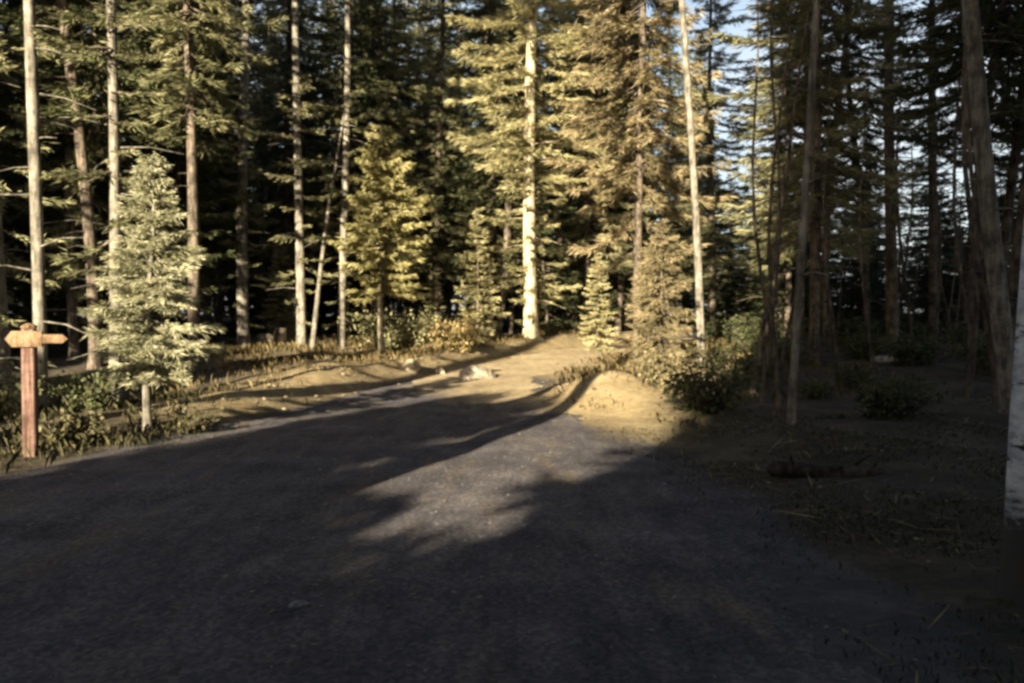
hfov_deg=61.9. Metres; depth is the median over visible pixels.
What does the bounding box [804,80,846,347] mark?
dead sapling
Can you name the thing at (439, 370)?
rock
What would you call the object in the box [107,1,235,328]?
forest spruce
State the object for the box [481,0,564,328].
forest spruce
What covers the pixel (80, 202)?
forest spruce
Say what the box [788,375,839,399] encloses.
shrub
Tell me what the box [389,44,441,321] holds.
forest spruce
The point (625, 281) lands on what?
forest spruce
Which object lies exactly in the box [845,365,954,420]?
shrub
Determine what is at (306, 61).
forest spruce
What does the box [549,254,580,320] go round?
forest spruce
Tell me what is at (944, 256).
forest spruce
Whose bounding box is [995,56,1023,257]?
forest spruce
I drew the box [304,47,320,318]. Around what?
forest spruce
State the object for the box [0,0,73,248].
forest spruce
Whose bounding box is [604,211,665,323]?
forest spruce
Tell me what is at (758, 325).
shrub
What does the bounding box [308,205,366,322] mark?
forest spruce
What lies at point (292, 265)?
forest spruce
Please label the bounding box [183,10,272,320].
forest spruce
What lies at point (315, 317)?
conifer tree
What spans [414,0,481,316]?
forest spruce
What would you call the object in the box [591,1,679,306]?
forest spruce
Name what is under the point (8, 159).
forest spruce
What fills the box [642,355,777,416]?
shrub
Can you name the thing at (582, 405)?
bank grass
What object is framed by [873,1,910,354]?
conifer tree
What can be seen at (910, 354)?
shrub
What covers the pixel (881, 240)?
forest spruce
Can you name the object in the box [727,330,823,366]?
shrub
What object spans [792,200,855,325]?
forest spruce
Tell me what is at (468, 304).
forest spruce
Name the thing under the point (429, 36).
forest pine
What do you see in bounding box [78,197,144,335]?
forest spruce
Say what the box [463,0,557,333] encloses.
forest spruce
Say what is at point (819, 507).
green grass
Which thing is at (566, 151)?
forest spruce
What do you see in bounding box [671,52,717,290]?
forest spruce
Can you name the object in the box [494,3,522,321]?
forest pine
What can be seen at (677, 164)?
forest spruce
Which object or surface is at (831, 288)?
forest spruce
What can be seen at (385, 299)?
forest spruce
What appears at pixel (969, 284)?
forest spruce
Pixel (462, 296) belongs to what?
forest spruce
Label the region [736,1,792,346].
dead sapling
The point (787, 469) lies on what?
fallen log
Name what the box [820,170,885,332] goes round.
forest spruce
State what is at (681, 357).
dry bush
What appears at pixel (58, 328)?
forest spruce
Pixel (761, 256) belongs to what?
forest spruce
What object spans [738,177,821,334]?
forest spruce
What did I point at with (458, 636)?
gravel track
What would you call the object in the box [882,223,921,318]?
forest spruce
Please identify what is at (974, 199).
dead sapling
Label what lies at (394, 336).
green bush
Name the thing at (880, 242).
forest spruce
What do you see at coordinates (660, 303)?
browning spruce
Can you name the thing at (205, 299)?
forest spruce
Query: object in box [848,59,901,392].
dead sapling
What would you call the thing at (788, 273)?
forest spruce
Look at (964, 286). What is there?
forest spruce
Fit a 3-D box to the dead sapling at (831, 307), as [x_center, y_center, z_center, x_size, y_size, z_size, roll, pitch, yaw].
[6.436,-2.171,16.859,1.066,6.735,1.101,1,2,23]
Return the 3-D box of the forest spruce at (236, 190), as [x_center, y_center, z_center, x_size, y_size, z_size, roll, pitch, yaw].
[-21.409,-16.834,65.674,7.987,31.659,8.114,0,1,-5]
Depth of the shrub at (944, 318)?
36.17 m
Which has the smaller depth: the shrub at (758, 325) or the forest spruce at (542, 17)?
the shrub at (758, 325)
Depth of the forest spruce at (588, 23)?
65.27 m
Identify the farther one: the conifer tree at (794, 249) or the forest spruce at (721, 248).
the forest spruce at (721, 248)
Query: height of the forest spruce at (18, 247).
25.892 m
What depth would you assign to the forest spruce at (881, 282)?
55.70 m
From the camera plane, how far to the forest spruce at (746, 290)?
48.78 m
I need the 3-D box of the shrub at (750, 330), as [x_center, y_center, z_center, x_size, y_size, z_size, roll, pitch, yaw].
[7.151,-0.128,24.774,2.114,1.247,2.731,-1,2,-28]
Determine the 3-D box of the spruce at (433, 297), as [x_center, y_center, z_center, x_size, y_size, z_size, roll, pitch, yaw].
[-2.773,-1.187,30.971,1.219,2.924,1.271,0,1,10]
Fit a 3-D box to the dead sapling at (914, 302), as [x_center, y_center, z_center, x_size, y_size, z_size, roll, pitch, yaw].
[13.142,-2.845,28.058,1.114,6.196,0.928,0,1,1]
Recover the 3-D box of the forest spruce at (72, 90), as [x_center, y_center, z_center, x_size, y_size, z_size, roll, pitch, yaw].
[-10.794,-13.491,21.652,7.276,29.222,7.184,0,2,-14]
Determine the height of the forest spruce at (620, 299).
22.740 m
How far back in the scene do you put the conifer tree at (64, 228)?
23.74 m
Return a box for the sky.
[0,0,1023,315]
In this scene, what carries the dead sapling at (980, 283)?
on the ground at (846, 600)
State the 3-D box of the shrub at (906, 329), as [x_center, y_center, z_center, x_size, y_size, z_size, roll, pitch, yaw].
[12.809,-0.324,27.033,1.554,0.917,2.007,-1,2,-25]
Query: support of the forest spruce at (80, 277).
on the ground at (846, 600)
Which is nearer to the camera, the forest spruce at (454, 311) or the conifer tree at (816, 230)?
the conifer tree at (816, 230)
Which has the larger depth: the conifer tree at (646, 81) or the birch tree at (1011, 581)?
the conifer tree at (646, 81)
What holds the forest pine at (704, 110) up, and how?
on the ground at (846, 600)
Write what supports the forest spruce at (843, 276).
on the ground at (846, 600)
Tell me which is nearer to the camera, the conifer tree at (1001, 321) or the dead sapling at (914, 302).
the conifer tree at (1001, 321)
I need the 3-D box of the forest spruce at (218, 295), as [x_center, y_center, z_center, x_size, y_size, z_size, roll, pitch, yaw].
[-13.722,-9.659,39.877,4.718,19.634,5.236,1,2,45]
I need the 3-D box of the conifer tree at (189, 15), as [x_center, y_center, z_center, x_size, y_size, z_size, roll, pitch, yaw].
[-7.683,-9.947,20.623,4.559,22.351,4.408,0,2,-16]
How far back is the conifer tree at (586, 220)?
35.67 m
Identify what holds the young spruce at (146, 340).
on the ground at (846, 600)
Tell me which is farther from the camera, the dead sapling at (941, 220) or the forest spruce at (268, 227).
the forest spruce at (268, 227)
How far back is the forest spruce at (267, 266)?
63.19 m
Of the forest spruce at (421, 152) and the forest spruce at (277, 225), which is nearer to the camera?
the forest spruce at (421, 152)
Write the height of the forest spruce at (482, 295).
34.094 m
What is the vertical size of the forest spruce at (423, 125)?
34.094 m
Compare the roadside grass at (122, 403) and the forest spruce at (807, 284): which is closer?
the roadside grass at (122, 403)
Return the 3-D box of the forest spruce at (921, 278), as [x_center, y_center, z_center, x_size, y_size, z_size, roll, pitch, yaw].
[18.407,-4.667,37.117,4.605,9.494,4.124,0,1,6]
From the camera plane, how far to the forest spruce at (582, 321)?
50.11 m
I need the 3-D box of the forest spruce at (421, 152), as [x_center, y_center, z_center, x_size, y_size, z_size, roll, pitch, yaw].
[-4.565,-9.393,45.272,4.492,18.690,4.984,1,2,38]
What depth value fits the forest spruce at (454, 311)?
68.73 m
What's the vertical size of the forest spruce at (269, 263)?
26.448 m
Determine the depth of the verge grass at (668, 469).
7.30 m
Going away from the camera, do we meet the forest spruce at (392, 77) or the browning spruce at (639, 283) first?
the browning spruce at (639, 283)
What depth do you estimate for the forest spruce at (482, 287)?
70.80 m
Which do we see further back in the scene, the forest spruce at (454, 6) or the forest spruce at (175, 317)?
the forest spruce at (454, 6)
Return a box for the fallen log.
[766,453,899,477]
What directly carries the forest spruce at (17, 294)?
on the ground at (846, 600)
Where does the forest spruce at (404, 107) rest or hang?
on the ground at (846, 600)
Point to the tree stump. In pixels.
(280, 334)
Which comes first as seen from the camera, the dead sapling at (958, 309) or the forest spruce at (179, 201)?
the dead sapling at (958, 309)
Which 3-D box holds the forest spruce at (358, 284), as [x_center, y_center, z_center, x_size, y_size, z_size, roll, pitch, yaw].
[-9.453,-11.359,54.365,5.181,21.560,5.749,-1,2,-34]
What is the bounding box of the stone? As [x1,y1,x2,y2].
[288,600,308,608]
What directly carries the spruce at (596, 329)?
on the ground at (846, 600)
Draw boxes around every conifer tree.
[0,0,104,408]
[0,0,172,360]
[0,32,78,402]
[26,0,209,403]
[95,0,292,376]
[206,0,280,346]
[229,0,353,336]
[266,0,338,347]
[300,0,371,349]
[303,0,441,336]
[305,64,358,349]
[381,0,491,334]
[425,0,549,334]
[443,0,631,340]
[519,0,653,334]
[540,0,736,360]
[663,0,775,324]
[677,0,715,379]
[692,0,953,364]
[726,0,883,339]
[736,0,821,392]
[780,0,843,424]
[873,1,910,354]
[914,0,943,342]
[950,0,1023,413]
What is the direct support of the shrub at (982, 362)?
on the ground at (846, 600)
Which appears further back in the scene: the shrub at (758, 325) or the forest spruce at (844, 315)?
the forest spruce at (844, 315)
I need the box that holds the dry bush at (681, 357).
[636,340,721,396]
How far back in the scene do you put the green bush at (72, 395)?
12.61 m
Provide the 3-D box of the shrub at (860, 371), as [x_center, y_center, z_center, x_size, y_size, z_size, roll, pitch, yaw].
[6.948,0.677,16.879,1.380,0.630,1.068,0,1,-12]
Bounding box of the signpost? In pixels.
[5,323,68,456]
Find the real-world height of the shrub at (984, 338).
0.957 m
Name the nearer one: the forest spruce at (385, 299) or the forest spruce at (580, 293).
the forest spruce at (580, 293)
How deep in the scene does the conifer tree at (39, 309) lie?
13.02 m
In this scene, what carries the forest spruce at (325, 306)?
on the ground at (846, 600)
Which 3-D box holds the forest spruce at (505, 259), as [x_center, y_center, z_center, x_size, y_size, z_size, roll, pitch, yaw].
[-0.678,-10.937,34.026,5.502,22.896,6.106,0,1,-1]
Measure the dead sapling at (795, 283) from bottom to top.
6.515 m
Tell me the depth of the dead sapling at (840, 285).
30.14 m
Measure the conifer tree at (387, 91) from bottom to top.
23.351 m
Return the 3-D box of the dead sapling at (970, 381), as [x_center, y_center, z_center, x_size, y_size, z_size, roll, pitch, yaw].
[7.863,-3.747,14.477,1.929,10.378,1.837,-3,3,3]
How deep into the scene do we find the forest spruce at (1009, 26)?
17.35 m
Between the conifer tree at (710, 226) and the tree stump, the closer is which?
the tree stump
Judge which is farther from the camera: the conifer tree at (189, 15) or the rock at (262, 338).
the rock at (262, 338)
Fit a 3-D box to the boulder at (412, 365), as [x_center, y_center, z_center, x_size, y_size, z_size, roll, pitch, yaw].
[-2.555,0.664,21.555,0.496,0.463,0.503,0,1,-7]
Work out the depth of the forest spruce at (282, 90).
71.39 m
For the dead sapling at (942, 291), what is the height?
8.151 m
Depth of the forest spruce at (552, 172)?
54.45 m
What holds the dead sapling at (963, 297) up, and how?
on the ground at (846, 600)
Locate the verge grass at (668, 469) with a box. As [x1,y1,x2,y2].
[2,409,946,682]
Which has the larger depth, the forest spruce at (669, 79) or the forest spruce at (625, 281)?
the forest spruce at (669, 79)
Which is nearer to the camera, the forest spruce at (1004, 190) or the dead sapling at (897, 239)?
the dead sapling at (897, 239)
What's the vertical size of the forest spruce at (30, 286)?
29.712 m
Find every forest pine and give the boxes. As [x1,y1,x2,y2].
[218,3,308,328]
[399,0,462,325]
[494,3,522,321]
[671,33,726,250]
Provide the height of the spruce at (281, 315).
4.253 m
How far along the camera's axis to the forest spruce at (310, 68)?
39.98 m
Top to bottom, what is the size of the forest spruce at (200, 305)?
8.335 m
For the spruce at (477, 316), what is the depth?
28.37 m
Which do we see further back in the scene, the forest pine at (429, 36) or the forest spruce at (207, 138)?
the forest pine at (429, 36)
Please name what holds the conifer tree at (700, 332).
on the ground at (846, 600)
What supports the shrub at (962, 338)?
on the ground at (846, 600)
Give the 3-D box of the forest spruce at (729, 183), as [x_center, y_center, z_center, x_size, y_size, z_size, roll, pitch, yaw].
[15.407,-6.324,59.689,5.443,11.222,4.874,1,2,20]
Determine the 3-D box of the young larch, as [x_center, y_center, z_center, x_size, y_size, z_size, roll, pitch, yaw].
[-3.966,-2.909,25.875,3.601,7.419,3.352,1,2,27]
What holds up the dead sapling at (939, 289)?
on the ground at (846, 600)
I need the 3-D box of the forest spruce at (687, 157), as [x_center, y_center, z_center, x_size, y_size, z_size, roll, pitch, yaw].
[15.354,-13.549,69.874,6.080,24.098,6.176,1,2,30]
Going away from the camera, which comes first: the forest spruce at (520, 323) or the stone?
the stone
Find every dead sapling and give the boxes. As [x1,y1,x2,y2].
[715,0,796,385]
[725,0,832,410]
[731,0,825,401]
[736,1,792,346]
[760,177,789,332]
[770,0,853,374]
[780,188,798,339]
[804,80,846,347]
[810,57,862,385]
[830,126,852,325]
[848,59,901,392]
[877,1,940,336]
[877,73,927,338]
[878,141,920,293]
[900,15,1023,402]
[903,164,934,320]
[908,91,970,346]
[908,118,961,342]
[909,6,977,373]
[924,0,1022,397]
[924,179,945,309]
[929,171,971,354]
[935,145,967,356]
[938,6,1018,355]
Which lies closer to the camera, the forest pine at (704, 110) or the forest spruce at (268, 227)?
the forest spruce at (268, 227)
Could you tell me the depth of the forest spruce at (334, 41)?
51.05 m
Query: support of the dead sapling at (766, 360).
on the ground at (846, 600)
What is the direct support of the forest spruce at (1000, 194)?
on the ground at (846, 600)
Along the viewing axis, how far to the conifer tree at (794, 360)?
11.25 m
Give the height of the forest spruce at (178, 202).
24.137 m
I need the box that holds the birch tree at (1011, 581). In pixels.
[997,225,1023,607]
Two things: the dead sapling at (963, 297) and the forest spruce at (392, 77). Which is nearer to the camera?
the dead sapling at (963, 297)
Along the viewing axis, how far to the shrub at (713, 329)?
33.45 m
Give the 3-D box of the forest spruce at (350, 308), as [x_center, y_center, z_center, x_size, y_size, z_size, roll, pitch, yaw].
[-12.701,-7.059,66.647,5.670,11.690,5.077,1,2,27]
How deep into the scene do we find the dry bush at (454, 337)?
24.88 m
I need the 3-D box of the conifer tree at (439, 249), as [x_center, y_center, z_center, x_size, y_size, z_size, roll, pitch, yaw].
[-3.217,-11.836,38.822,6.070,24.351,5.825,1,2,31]
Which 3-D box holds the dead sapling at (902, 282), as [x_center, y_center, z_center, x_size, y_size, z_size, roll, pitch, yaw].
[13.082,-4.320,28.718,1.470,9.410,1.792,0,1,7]
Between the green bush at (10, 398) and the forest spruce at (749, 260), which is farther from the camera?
the forest spruce at (749, 260)
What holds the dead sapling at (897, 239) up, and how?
on the ground at (846, 600)
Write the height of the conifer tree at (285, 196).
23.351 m
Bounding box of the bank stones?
[187,350,646,417]
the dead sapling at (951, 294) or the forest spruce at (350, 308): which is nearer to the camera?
the dead sapling at (951, 294)
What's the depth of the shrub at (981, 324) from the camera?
34.91 m
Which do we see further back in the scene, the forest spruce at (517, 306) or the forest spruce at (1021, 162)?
the forest spruce at (517, 306)
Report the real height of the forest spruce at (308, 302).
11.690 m
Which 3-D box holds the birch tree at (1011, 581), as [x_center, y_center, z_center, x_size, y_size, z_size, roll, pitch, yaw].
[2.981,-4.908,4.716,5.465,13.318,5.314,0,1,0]
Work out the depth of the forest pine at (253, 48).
46.54 m
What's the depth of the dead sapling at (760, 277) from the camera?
17.35 m
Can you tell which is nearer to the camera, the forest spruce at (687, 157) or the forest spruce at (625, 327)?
the forest spruce at (625, 327)
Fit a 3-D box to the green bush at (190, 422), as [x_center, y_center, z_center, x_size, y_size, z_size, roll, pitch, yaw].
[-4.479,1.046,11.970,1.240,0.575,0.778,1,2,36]
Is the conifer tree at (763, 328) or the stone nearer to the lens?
the stone
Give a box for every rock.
[257,333,273,344]
[435,367,445,373]
[873,355,899,362]
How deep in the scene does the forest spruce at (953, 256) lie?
40.35 m
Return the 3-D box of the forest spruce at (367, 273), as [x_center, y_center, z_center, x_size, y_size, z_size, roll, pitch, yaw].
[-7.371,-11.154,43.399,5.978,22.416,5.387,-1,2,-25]
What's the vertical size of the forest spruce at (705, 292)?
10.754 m
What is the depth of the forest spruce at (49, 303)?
30.53 m
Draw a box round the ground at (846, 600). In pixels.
[0,314,1023,682]
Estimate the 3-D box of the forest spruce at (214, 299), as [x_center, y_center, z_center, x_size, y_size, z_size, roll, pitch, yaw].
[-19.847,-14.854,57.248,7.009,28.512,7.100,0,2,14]
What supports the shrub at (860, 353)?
on the ground at (846, 600)
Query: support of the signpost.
on the ground at (846, 600)
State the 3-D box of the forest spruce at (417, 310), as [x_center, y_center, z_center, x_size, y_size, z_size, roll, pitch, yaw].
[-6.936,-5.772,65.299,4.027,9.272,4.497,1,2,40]
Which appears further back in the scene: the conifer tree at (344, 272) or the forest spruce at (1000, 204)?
the forest spruce at (1000, 204)
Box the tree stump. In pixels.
[272,328,288,345]
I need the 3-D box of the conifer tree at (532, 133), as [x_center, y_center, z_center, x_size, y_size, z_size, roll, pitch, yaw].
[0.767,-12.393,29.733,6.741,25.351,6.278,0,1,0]
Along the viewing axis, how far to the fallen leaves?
6.37 m
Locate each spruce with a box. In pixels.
[0,0,63,203]
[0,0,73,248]
[0,0,81,323]
[0,0,101,320]
[0,0,231,369]
[0,52,82,347]
[2,6,99,328]
[3,135,87,337]
[9,9,108,332]
[16,0,164,337]
[27,2,128,325]
[41,0,259,354]
[51,81,98,326]
[74,1,252,332]
[78,151,227,432]
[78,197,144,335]
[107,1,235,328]
[122,63,230,304]
[134,0,291,339]
[135,179,203,324]
[180,288,213,320]
[181,2,268,336]
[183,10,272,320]
[203,5,257,321]
[211,212,273,333]
[218,0,282,321]
[222,7,281,322]
[229,191,284,321]
[235,3,308,319]
[250,0,342,330]
[252,0,312,308]
[253,24,306,321]
[256,2,331,315]
[256,237,295,336]
[271,0,361,321]
[278,0,418,336]
[293,228,326,317]
[303,0,365,329]
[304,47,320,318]
[307,176,366,330]
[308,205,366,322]
[319,0,419,332]
[326,273,366,314]
[328,1,381,324]
[338,0,389,309]
[338,0,444,331]
[361,0,454,318]
[380,0,450,324]
[384,280,396,318]
[389,0,464,312]
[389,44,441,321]
[389,188,455,333]
[397,259,442,319]
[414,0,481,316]
[415,225,464,317]
[421,31,474,321]
[421,268,448,338]
[424,35,466,312]
[428,0,558,338]
[434,0,503,322]
[449,30,503,311]
[450,207,509,341]
[452,253,485,316]
[453,0,538,320]
[458,172,486,319]
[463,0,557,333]
[476,1,567,324]
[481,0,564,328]
[506,149,592,333]
[519,0,567,318]
[519,272,560,324]
[535,0,619,329]
[537,0,616,329]
[537,18,614,319]
[543,0,612,329]
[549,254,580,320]
[559,0,679,332]
[576,3,651,308]
[578,250,619,351]
[579,0,678,330]
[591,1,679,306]
[603,196,652,325]
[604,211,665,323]
[616,218,701,382]
[618,249,677,365]
[643,0,705,322]
[653,51,690,309]
[655,76,707,309]
[666,190,709,320]
[669,28,726,308]
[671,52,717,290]
[675,164,749,329]
[694,209,744,321]
[704,173,753,321]
[707,185,767,327]
[716,0,850,336]
[724,181,791,320]
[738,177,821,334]
[743,0,927,341]
[743,161,792,317]
[772,188,809,327]
[776,232,837,333]
[780,0,949,334]
[782,229,847,316]
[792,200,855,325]
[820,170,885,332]
[821,207,875,324]
[834,219,898,319]
[835,201,898,316]
[840,0,1023,381]
[841,200,904,330]
[845,199,885,316]
[865,0,1023,327]
[871,205,885,313]
[879,0,1023,309]
[882,133,975,333]
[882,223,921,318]
[898,234,925,313]
[899,177,956,323]
[903,176,975,318]
[920,217,954,310]
[924,179,984,330]
[945,227,983,327]
[958,3,1023,275]
[980,173,1017,313]
[982,165,1017,274]
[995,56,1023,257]
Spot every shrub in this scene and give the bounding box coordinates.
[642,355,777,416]
[687,314,738,340]
[716,316,808,353]
[721,309,759,337]
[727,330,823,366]
[729,309,808,340]
[742,351,789,377]
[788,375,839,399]
[821,327,908,360]
[827,359,882,388]
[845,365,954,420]
[873,327,951,365]
[882,317,949,342]
[924,311,963,333]
[929,321,985,355]
[945,333,990,375]
[958,327,987,357]
[961,313,984,330]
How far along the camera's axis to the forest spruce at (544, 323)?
36.79 m
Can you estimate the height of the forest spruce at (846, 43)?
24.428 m
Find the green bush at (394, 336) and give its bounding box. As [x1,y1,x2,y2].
[337,301,447,349]
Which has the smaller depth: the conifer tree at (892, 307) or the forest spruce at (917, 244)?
the conifer tree at (892, 307)
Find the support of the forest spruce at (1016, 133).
on the ground at (846, 600)
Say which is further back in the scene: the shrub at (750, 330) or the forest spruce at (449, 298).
the forest spruce at (449, 298)
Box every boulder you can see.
[403,359,420,372]
[458,365,495,380]
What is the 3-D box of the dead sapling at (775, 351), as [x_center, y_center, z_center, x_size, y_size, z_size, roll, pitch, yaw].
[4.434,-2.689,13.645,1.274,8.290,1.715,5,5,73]
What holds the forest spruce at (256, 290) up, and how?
on the ground at (846, 600)
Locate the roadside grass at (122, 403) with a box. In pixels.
[0,381,307,473]
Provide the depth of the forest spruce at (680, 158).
75.95 m
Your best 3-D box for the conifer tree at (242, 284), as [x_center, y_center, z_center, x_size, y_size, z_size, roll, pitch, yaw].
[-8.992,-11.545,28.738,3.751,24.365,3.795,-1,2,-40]
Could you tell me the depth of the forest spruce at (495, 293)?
58.30 m
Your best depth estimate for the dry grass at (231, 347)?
23.38 m
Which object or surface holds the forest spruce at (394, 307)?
on the ground at (846, 600)
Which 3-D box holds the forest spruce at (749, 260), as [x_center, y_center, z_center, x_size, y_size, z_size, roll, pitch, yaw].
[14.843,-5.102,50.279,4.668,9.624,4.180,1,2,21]
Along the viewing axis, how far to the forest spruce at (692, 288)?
68.64 m
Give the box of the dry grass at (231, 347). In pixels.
[13,328,965,402]
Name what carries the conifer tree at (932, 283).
on the ground at (846, 600)
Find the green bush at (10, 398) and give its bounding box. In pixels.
[0,350,48,421]
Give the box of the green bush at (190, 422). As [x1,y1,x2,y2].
[160,401,224,434]
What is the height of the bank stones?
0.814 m
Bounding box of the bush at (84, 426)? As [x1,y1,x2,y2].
[39,408,113,448]
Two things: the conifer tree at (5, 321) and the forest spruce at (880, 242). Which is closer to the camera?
the conifer tree at (5, 321)
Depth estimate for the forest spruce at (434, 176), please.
69.34 m
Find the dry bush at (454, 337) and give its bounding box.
[418,310,484,352]
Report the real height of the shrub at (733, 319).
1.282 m
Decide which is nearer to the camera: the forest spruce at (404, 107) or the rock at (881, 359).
the rock at (881, 359)
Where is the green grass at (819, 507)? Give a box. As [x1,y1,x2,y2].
[598,406,1023,682]
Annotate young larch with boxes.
[329,123,435,355]
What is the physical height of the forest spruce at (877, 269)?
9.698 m
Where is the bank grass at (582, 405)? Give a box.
[550,368,780,429]
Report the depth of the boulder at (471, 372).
20.87 m
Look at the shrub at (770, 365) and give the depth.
19.21 m
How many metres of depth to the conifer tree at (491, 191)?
40.70 m
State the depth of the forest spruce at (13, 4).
36.82 m
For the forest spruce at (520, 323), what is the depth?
56.40 m
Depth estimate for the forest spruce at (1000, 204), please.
34.63 m
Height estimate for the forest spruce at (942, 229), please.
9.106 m
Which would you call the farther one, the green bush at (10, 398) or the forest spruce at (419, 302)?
the forest spruce at (419, 302)
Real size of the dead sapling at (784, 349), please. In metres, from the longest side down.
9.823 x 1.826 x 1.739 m
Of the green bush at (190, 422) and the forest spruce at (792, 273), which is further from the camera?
the forest spruce at (792, 273)
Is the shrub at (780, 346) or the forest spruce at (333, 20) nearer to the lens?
the shrub at (780, 346)
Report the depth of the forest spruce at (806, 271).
44.58 m
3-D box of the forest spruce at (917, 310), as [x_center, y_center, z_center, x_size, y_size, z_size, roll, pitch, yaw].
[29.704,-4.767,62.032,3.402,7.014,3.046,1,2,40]
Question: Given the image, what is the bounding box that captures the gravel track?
[0,338,886,682]
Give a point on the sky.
(746, 54)
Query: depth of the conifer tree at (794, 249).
32.64 m
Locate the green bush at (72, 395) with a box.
[38,367,127,412]
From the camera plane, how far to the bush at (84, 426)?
10.62 m
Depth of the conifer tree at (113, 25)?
13.42 m
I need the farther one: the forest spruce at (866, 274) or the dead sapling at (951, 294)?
the forest spruce at (866, 274)
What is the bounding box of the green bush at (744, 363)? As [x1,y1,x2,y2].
[696,337,772,387]
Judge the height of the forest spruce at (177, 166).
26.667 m
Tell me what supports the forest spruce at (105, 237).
on the ground at (846, 600)
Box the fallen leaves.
[0,379,1019,682]
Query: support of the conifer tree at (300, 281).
on the ground at (846, 600)
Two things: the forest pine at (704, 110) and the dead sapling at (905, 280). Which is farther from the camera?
the forest pine at (704, 110)
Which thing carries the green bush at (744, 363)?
on the ground at (846, 600)
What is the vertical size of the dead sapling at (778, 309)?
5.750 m

